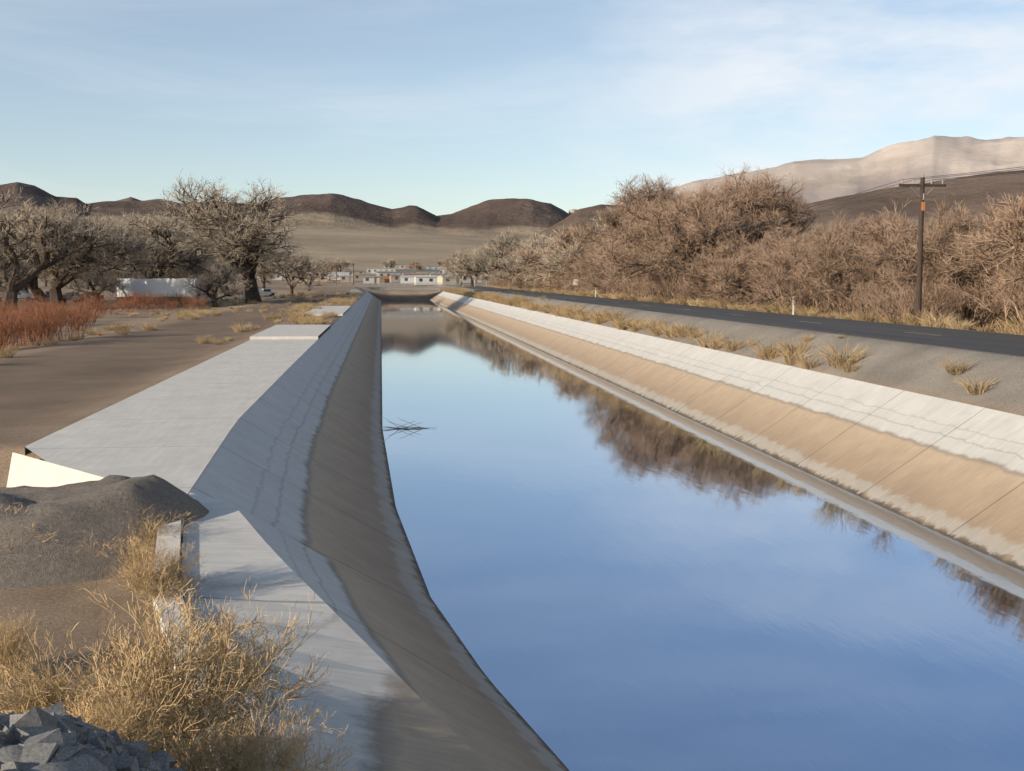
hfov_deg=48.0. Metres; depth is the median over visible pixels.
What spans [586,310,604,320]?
tuft
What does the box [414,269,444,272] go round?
house
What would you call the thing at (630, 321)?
tuft
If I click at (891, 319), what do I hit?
tuft
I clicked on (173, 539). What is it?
kerb lip
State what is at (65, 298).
junk vehicle
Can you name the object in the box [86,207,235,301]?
tree
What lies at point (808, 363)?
tuft
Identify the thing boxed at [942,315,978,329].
tuft
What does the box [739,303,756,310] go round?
tuft
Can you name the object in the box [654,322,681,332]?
tuft
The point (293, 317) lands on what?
tuft
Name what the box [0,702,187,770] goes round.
rubble chunks
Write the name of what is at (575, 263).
tree
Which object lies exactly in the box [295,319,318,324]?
tuft
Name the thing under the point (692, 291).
brush
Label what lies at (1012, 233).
tree
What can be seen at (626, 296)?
tuft
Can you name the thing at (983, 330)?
tuft
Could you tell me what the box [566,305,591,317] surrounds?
tuft
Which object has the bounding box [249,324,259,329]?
tuft
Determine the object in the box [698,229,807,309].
tree
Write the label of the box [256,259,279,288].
tree
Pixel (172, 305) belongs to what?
willow
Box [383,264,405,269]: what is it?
house
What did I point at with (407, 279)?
house
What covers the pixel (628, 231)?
tree
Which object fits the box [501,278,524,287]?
brush
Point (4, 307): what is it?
willow
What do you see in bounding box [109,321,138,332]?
tuft
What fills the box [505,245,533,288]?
tree
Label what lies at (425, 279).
house
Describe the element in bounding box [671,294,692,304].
tuft
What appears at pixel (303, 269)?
tree
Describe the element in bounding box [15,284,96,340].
shrub
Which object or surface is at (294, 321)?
tuft
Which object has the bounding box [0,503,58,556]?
dry weed
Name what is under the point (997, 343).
road asphalt
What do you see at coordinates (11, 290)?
tree
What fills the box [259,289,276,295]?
junk vehicle
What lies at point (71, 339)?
tuft
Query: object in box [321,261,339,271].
plain tree
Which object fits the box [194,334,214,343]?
tuft
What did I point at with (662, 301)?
tuft
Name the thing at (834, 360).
tuft
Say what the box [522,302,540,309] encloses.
tuft
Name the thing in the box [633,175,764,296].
tree
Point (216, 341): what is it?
tuft
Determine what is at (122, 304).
willow
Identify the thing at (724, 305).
tuft
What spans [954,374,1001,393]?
tuft
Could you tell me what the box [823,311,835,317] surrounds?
tuft
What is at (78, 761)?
rubble base
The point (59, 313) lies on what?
willow
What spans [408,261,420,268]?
town tree
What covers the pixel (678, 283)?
brush
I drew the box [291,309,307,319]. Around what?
tuft
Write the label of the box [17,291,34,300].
pale pickup
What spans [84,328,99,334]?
tuft
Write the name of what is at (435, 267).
house
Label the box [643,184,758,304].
tree
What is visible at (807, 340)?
tuft
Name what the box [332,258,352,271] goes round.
plain tree
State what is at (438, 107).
sky
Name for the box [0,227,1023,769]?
ground
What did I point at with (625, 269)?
tree
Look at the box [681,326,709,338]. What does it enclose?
tuft
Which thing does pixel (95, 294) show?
tree
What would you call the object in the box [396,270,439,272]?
house
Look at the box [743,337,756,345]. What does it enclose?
tuft
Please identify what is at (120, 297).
willow
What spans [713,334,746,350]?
tuft
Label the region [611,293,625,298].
tuft
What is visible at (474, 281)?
house
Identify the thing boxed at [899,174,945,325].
utility pole
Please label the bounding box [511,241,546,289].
tree
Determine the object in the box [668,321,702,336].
tuft
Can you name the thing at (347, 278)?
house
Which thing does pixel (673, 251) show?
tree
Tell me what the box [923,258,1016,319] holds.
tree
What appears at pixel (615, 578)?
water
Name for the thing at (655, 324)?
tuft
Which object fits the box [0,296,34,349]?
willow
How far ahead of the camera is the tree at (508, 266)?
262.36 m
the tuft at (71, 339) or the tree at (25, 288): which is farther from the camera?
the tree at (25, 288)
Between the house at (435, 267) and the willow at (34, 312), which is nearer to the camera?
the willow at (34, 312)
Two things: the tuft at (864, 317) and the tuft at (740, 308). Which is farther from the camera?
the tuft at (740, 308)
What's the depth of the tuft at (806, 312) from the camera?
70.22 m
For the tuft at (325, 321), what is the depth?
82.56 m
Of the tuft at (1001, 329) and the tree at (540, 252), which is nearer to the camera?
the tuft at (1001, 329)
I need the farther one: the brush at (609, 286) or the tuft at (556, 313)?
the brush at (609, 286)
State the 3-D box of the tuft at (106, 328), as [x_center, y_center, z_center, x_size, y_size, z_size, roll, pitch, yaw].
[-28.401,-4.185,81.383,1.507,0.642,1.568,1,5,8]
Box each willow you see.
[0,294,11,317]
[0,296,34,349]
[0,300,21,318]
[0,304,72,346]
[0,309,34,347]
[11,298,63,336]
[14,292,59,316]
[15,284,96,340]
[16,313,51,341]
[35,303,72,325]
[51,299,72,320]
[57,298,102,330]
[74,291,113,318]
[100,301,117,314]
[114,292,137,308]
[114,296,142,311]
[125,289,155,309]
[130,289,153,306]
[146,293,169,308]
[160,293,175,305]
[161,298,179,309]
[170,291,190,307]
[177,294,197,308]
[186,296,209,309]
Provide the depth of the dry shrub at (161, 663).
8.86 m
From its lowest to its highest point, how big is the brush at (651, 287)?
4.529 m
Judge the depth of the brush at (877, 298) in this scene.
63.65 m
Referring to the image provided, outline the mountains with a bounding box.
[609,136,1023,205]
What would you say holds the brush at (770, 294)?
on the ground
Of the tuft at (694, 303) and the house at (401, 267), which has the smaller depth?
the tuft at (694, 303)
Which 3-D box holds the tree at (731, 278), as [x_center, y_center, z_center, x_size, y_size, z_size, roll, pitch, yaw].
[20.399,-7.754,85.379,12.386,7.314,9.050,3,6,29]
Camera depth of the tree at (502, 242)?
245.39 m
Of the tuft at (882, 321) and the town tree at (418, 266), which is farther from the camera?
the town tree at (418, 266)
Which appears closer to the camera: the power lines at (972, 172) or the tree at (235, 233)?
the power lines at (972, 172)
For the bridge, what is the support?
on the ground
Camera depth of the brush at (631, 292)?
127.44 m
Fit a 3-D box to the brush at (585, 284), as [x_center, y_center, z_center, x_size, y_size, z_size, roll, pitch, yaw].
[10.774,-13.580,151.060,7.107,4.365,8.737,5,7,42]
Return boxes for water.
[381,300,1023,770]
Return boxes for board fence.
[380,276,389,279]
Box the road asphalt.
[463,286,1023,356]
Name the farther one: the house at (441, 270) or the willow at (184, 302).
the house at (441, 270)
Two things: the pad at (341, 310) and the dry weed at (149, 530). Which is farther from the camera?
the pad at (341, 310)
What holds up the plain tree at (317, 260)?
on the ground
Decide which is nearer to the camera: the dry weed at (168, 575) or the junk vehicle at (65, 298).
the dry weed at (168, 575)
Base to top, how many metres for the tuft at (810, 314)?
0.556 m
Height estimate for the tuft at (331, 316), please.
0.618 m
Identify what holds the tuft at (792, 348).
on the ground
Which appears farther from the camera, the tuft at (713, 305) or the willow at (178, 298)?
the willow at (178, 298)
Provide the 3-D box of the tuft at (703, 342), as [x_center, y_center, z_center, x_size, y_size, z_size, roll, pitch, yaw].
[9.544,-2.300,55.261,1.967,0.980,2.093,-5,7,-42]
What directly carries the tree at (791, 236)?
on the ground
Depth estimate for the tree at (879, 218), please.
83.58 m
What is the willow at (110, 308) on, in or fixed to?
on the ground
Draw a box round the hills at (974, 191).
[536,170,1023,244]
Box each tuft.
[0,345,23,357]
[42,334,60,344]
[65,335,77,340]
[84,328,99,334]
[90,328,104,335]
[102,323,117,330]
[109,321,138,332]
[116,329,129,334]
[138,322,155,329]
[143,324,159,330]
[173,313,185,319]
[185,313,201,319]
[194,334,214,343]
[195,309,212,315]
[210,338,227,344]
[230,320,250,331]
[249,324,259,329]
[267,312,283,318]
[286,314,299,321]
[288,316,305,324]
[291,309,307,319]
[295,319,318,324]
[298,310,317,315]
[304,314,323,324]
[311,316,331,324]
[324,312,335,317]
[517,295,535,302]
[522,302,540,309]
[525,302,544,310]
[549,302,569,315]
[558,303,587,317]
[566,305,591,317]
[578,313,589,320]
[585,311,609,323]
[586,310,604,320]
[599,305,628,319]
[606,312,626,321]
[608,314,633,326]
[609,317,637,329]
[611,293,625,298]
[619,293,635,299]
[621,316,640,325]
[623,322,646,331]
[626,294,639,300]
[638,318,657,328]
[643,316,669,327]
[645,321,662,332]
[649,327,662,335]
[652,296,665,302]
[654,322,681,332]
[657,322,687,337]
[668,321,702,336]
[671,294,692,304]
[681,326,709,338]
[686,298,704,305]
[689,327,730,347]
[705,338,731,349]
[706,295,728,307]
[712,297,737,308]
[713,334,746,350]
[736,304,750,309]
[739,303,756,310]
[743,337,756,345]
[744,339,789,358]
[752,298,781,311]
[757,301,783,312]
[759,347,781,358]
[767,334,818,355]
[769,302,789,313]
[775,345,813,364]
[779,306,797,313]
[782,303,808,314]
[789,354,823,369]
[790,301,828,316]
[798,333,812,341]
[802,308,820,315]
[813,339,879,367]
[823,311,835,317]
[832,310,851,318]
[837,360,859,371]
[849,310,869,319]
[855,306,878,321]
[876,315,891,322]
[877,312,914,323]
[903,310,930,325]
[913,308,959,327]
[938,356,977,374]
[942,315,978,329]
[947,318,973,329]
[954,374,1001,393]
[972,324,990,331]
[984,316,1022,334]
[995,313,1023,334]
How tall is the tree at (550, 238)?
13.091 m
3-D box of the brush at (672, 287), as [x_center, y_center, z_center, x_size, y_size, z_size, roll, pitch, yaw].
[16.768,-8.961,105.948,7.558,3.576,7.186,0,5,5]
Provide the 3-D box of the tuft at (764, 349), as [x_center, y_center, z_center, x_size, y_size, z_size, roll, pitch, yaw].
[10.448,-1.538,47.330,1.803,0.845,1.695,-3,6,-31]
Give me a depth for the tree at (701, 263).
96.86 m
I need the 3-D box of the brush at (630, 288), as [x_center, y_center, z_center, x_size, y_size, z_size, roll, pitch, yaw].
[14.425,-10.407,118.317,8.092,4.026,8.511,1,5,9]
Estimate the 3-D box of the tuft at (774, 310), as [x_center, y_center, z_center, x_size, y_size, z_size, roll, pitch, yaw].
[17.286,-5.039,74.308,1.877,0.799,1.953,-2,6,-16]
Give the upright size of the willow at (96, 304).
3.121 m
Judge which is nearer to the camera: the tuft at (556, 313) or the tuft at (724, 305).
the tuft at (724, 305)
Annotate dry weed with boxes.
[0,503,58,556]
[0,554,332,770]
[0,606,47,685]
[0,629,136,721]
[53,669,187,759]
[69,502,197,563]
[105,531,214,607]
[148,680,360,770]
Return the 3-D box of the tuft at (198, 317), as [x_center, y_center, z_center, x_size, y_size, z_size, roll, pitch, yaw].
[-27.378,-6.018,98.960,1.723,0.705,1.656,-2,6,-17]
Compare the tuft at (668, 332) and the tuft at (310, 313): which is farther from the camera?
the tuft at (310, 313)
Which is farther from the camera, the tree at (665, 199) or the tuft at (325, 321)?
the tree at (665, 199)
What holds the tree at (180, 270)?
on the ground
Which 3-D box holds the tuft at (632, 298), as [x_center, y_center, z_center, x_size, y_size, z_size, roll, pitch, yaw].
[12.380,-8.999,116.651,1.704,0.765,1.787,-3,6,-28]
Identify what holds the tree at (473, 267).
on the ground
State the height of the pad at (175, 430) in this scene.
0.900 m
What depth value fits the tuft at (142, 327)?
78.66 m
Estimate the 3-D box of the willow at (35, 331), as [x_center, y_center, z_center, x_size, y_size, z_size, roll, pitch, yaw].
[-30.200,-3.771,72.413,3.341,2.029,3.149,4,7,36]
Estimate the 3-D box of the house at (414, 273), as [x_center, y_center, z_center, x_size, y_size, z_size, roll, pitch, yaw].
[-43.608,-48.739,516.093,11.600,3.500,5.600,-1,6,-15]
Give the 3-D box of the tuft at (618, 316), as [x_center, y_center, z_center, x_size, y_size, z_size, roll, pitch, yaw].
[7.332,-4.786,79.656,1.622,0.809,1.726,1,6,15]
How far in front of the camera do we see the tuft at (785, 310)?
73.00 m
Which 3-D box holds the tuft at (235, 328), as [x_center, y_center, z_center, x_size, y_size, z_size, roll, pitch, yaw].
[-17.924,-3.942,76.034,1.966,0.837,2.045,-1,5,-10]
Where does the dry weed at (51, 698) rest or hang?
on the ground
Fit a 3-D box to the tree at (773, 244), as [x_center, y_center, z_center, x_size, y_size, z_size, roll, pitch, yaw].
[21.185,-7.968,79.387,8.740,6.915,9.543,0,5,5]
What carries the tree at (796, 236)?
on the ground
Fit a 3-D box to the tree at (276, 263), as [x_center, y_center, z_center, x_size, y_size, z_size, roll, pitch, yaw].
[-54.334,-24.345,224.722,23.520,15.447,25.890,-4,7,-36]
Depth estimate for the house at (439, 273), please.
515.42 m
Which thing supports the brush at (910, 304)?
on the ground
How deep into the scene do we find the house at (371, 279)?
423.17 m
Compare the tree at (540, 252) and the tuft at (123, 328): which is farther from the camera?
the tree at (540, 252)
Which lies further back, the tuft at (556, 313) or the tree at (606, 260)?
the tree at (606, 260)
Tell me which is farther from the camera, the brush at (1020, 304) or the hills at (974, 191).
the hills at (974, 191)
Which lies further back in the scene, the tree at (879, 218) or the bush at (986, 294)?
the tree at (879, 218)
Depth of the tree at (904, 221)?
79.03 m
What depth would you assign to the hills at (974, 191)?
1685.01 m
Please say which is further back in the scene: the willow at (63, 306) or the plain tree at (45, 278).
the plain tree at (45, 278)
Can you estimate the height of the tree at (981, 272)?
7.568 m
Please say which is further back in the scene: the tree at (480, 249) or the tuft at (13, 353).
the tree at (480, 249)
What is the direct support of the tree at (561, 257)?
on the ground
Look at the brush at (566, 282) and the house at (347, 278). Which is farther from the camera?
the house at (347, 278)
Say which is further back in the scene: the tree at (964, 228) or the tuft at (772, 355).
the tree at (964, 228)
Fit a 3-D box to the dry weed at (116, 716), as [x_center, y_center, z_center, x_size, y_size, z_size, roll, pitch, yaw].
[-2.828,2.441,8.104,1.141,0.978,1.358,0,5,-5]
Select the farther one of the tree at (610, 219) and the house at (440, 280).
the house at (440, 280)
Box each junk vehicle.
[62,292,84,302]
[216,292,241,300]
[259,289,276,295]
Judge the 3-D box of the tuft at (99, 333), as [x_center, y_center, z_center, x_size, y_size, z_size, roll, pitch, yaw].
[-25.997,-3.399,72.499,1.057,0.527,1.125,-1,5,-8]
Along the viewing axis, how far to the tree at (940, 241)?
61.33 m
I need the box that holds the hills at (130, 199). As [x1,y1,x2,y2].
[117,197,140,200]
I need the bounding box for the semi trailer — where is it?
[116,279,206,303]
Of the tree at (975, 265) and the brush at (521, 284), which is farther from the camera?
the brush at (521, 284)
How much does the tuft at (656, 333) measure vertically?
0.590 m
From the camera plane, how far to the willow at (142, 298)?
160.00 m
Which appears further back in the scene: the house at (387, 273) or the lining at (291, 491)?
the house at (387, 273)
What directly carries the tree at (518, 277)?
on the ground
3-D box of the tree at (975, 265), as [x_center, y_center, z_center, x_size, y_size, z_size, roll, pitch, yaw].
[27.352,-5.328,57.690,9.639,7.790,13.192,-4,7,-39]
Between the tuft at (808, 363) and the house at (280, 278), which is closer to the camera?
the tuft at (808, 363)
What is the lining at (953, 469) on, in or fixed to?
on the ground
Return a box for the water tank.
[569,209,576,214]
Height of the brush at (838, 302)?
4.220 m
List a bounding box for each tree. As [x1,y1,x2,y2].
[0,187,39,273]
[0,204,61,298]
[0,205,130,310]
[0,249,46,295]
[1,222,75,301]
[2,197,163,307]
[40,270,58,285]
[47,254,134,302]
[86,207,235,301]
[93,255,146,283]
[117,252,191,278]
[144,246,237,299]
[148,175,309,302]
[179,257,252,306]
[186,234,301,292]
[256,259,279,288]
[270,249,343,294]
[277,257,330,290]
[313,258,322,266]
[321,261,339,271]
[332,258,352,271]
[380,259,398,267]
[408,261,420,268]
[410,264,424,269]
[440,247,474,284]
[446,248,491,285]
[455,241,513,284]
[457,246,509,285]
[471,227,550,288]
[488,264,507,286]
[491,270,512,286]
[492,259,511,283]
[499,234,548,285]
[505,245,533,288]
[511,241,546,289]
[511,259,540,288]
[512,221,605,291]
[516,224,575,281]
[516,237,560,291]
[527,258,554,290]
[532,255,548,277]
[537,205,632,279]
[540,239,602,291]
[542,248,575,290]
[557,234,620,290]
[560,239,599,283]
[570,241,612,291]
[576,171,680,297]
[578,164,806,301]
[583,262,638,294]
[589,180,744,297]
[590,243,654,294]
[602,244,656,284]
[613,173,699,302]
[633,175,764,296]
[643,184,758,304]
[648,198,719,300]
[673,234,758,307]
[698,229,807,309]
[702,232,830,311]
[705,232,818,310]
[707,187,819,254]
[714,175,822,257]
[744,212,930,317]
[756,221,853,316]
[770,228,805,306]
[781,227,813,246]
[786,220,970,321]
[807,209,917,307]
[835,198,1001,321]
[845,212,952,316]
[898,248,1016,323]
[915,194,1023,326]
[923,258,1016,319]
[928,205,1023,328]
[938,197,1023,314]
[952,193,1023,298]
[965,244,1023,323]
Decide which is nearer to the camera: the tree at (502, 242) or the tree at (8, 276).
the tree at (8, 276)
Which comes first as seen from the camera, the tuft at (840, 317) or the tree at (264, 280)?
the tuft at (840, 317)
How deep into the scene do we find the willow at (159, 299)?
151.37 m
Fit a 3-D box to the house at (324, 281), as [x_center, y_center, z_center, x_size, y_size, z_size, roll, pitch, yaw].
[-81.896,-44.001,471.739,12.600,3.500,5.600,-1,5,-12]
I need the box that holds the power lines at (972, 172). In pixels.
[902,167,1023,179]
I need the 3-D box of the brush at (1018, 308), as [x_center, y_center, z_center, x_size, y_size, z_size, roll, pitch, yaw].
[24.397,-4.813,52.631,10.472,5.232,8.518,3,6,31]
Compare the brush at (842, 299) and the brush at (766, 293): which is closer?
the brush at (842, 299)
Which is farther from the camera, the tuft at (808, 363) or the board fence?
the board fence
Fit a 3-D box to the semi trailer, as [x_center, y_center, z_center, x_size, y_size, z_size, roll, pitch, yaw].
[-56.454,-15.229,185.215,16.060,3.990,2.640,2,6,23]
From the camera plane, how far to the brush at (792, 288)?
71.22 m
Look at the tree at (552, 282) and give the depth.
181.78 m
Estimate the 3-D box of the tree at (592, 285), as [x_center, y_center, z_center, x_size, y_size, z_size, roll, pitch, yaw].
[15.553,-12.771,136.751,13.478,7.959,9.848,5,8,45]
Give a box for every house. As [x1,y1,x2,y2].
[256,273,282,280]
[297,274,327,282]
[299,277,311,285]
[309,272,349,280]
[340,275,352,282]
[343,270,364,272]
[351,273,376,281]
[362,276,379,283]
[366,268,395,272]
[377,272,411,275]
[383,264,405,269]
[389,275,413,282]
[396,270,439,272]
[400,276,413,283]
[402,273,427,274]
[413,275,437,285]
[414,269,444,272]
[427,266,449,268]
[428,273,453,274]
[436,275,460,284]
[463,275,480,283]
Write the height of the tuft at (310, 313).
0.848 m
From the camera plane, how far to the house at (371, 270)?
650.18 m
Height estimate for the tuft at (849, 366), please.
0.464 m
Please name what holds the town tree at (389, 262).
on the ground
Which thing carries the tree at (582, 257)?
on the ground
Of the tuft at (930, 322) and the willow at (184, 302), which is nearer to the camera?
the tuft at (930, 322)
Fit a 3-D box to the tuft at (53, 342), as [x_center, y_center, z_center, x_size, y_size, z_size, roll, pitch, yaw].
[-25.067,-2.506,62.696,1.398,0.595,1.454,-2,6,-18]
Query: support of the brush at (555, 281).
on the ground
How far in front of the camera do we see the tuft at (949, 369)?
33.58 m
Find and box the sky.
[0,0,1023,215]
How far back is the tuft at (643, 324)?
70.22 m
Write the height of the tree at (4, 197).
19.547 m
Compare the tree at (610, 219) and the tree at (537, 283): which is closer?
the tree at (610, 219)
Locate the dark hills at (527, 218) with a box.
[0,182,569,238]
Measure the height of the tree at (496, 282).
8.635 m
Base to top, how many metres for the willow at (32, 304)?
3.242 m
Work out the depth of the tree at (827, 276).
68.64 m
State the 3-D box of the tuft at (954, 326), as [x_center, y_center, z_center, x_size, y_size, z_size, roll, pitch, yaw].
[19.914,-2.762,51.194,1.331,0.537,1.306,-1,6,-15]
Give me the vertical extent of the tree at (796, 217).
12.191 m
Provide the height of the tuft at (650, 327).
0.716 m
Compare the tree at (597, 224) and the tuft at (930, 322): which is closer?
the tuft at (930, 322)
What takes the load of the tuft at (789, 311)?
on the ground
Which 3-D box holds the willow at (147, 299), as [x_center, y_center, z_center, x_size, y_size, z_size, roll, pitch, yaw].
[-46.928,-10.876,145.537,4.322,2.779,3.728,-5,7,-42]
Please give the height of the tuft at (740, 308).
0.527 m
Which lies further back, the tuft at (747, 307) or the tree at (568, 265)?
the tree at (568, 265)
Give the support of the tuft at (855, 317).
on the ground
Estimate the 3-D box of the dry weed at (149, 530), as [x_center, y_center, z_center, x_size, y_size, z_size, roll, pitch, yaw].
[-5.199,2.039,15.870,1.805,0.902,2.050,-2,6,-23]
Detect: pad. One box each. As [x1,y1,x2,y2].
[7,339,317,493]
[250,325,330,339]
[306,306,350,315]
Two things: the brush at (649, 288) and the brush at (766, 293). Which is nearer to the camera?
the brush at (766, 293)
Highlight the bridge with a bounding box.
[350,283,457,291]
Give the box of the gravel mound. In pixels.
[0,475,208,589]
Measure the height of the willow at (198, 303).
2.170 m
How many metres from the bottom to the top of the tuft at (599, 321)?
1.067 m
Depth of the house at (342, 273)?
510.05 m
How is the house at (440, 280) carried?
on the ground
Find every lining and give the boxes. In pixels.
[181,292,568,770]
[430,291,1023,570]
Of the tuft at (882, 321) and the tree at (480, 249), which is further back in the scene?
the tree at (480, 249)
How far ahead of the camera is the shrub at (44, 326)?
63.05 m
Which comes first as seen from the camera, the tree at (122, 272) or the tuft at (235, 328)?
the tuft at (235, 328)
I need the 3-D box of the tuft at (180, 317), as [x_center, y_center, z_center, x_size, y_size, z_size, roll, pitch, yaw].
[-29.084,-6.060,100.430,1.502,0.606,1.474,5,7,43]
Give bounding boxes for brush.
[492,271,518,287]
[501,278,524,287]
[508,276,533,288]
[538,279,569,289]
[544,272,574,291]
[550,274,588,292]
[556,272,583,293]
[569,273,604,294]
[570,271,620,296]
[590,271,618,293]
[592,268,622,299]
[595,278,647,299]
[597,267,626,294]
[617,280,655,300]
[619,267,670,300]
[631,273,686,302]
[636,268,675,300]
[653,265,720,302]
[654,274,707,300]
[681,275,745,304]
[737,269,807,310]
[740,240,873,317]
[753,278,830,312]
[760,274,843,315]
[806,261,908,321]
[813,255,922,321]
[835,274,939,321]
[856,274,979,325]
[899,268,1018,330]
[927,241,1023,331]
[995,279,1023,316]
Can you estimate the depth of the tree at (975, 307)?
67.72 m
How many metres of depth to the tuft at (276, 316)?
100.83 m
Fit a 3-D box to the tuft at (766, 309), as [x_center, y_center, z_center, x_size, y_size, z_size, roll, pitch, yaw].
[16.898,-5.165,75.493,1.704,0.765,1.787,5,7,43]
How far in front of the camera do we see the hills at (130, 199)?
3969.21 m
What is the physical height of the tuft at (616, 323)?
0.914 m
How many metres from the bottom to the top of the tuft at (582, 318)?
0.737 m
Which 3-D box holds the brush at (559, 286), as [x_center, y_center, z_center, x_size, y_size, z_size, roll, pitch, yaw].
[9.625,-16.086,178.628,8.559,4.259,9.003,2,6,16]
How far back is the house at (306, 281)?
391.53 m
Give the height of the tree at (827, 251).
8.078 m
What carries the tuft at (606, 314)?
on the ground
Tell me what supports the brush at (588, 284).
on the ground
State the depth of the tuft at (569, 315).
94.43 m
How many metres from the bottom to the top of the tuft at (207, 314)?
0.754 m
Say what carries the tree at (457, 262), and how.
on the ground
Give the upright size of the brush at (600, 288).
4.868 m
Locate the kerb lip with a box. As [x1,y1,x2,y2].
[152,520,260,770]
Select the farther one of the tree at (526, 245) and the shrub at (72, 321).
the tree at (526, 245)
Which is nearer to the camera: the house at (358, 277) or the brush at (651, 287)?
the brush at (651, 287)
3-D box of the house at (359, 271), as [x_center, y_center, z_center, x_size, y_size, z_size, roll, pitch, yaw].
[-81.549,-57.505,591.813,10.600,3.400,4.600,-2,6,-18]
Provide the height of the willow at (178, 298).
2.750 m
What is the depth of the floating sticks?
42.15 m
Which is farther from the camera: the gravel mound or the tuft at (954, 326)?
the tuft at (954, 326)
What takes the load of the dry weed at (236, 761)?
on the ground
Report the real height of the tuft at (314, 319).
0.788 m
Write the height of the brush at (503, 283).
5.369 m
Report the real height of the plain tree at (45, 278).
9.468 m
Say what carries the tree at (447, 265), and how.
on the ground
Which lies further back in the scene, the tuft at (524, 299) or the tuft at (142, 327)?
the tuft at (524, 299)
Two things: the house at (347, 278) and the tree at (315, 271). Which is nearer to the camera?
the tree at (315, 271)
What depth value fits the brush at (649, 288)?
111.30 m
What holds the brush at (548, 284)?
on the ground
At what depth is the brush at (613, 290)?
129.26 m
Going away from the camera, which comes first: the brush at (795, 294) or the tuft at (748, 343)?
the tuft at (748, 343)
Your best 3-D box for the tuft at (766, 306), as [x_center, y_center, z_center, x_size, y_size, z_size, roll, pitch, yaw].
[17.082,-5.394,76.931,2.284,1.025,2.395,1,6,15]
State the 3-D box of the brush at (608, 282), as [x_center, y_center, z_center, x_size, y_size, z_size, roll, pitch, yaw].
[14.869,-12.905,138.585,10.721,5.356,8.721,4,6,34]
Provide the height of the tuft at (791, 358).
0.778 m
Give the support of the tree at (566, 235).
on the ground
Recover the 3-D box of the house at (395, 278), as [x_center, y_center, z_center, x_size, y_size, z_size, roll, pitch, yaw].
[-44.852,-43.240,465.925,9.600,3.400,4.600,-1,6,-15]
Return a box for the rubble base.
[0,712,124,770]
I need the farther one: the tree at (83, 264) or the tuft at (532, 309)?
the tree at (83, 264)
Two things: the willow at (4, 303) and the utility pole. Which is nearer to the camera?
the utility pole
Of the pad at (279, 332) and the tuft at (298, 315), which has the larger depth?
the tuft at (298, 315)
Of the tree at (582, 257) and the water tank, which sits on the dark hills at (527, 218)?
the water tank
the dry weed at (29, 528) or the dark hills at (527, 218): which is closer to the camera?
the dry weed at (29, 528)
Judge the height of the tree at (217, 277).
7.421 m
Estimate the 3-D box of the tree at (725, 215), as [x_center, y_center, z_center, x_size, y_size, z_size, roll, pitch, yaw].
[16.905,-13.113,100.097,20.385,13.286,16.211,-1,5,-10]
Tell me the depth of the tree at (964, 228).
62.05 m
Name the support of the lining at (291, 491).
on the ground
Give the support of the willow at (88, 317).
on the ground
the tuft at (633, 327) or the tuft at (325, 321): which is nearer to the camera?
the tuft at (633, 327)
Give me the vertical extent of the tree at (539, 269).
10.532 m
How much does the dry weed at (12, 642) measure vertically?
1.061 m
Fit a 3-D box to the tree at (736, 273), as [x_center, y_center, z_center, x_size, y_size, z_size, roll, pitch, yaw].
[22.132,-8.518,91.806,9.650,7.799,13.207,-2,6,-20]
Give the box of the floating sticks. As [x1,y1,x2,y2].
[382,418,436,428]
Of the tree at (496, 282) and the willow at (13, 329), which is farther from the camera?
the tree at (496, 282)
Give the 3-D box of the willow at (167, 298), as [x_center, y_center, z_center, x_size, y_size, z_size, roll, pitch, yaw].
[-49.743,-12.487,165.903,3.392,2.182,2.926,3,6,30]
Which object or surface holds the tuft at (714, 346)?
on the ground
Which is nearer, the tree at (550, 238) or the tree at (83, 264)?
the tree at (83, 264)
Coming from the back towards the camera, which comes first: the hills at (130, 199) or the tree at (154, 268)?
the hills at (130, 199)
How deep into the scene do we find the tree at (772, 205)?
101.57 m
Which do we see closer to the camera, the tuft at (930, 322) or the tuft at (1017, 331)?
the tuft at (1017, 331)
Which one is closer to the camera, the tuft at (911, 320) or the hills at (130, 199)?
the tuft at (911, 320)
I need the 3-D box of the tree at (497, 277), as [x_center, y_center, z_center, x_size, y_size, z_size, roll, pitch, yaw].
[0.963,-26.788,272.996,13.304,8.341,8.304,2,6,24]
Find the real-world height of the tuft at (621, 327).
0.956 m
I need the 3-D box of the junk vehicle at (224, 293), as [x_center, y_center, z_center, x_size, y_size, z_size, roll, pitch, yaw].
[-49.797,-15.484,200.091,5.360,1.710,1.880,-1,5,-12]
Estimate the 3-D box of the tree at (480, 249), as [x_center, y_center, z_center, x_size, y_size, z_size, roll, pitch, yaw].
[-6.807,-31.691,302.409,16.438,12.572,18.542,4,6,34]
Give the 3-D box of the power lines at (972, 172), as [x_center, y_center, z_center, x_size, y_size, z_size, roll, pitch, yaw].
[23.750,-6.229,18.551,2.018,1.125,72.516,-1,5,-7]
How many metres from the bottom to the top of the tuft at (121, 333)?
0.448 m
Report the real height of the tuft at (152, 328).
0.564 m

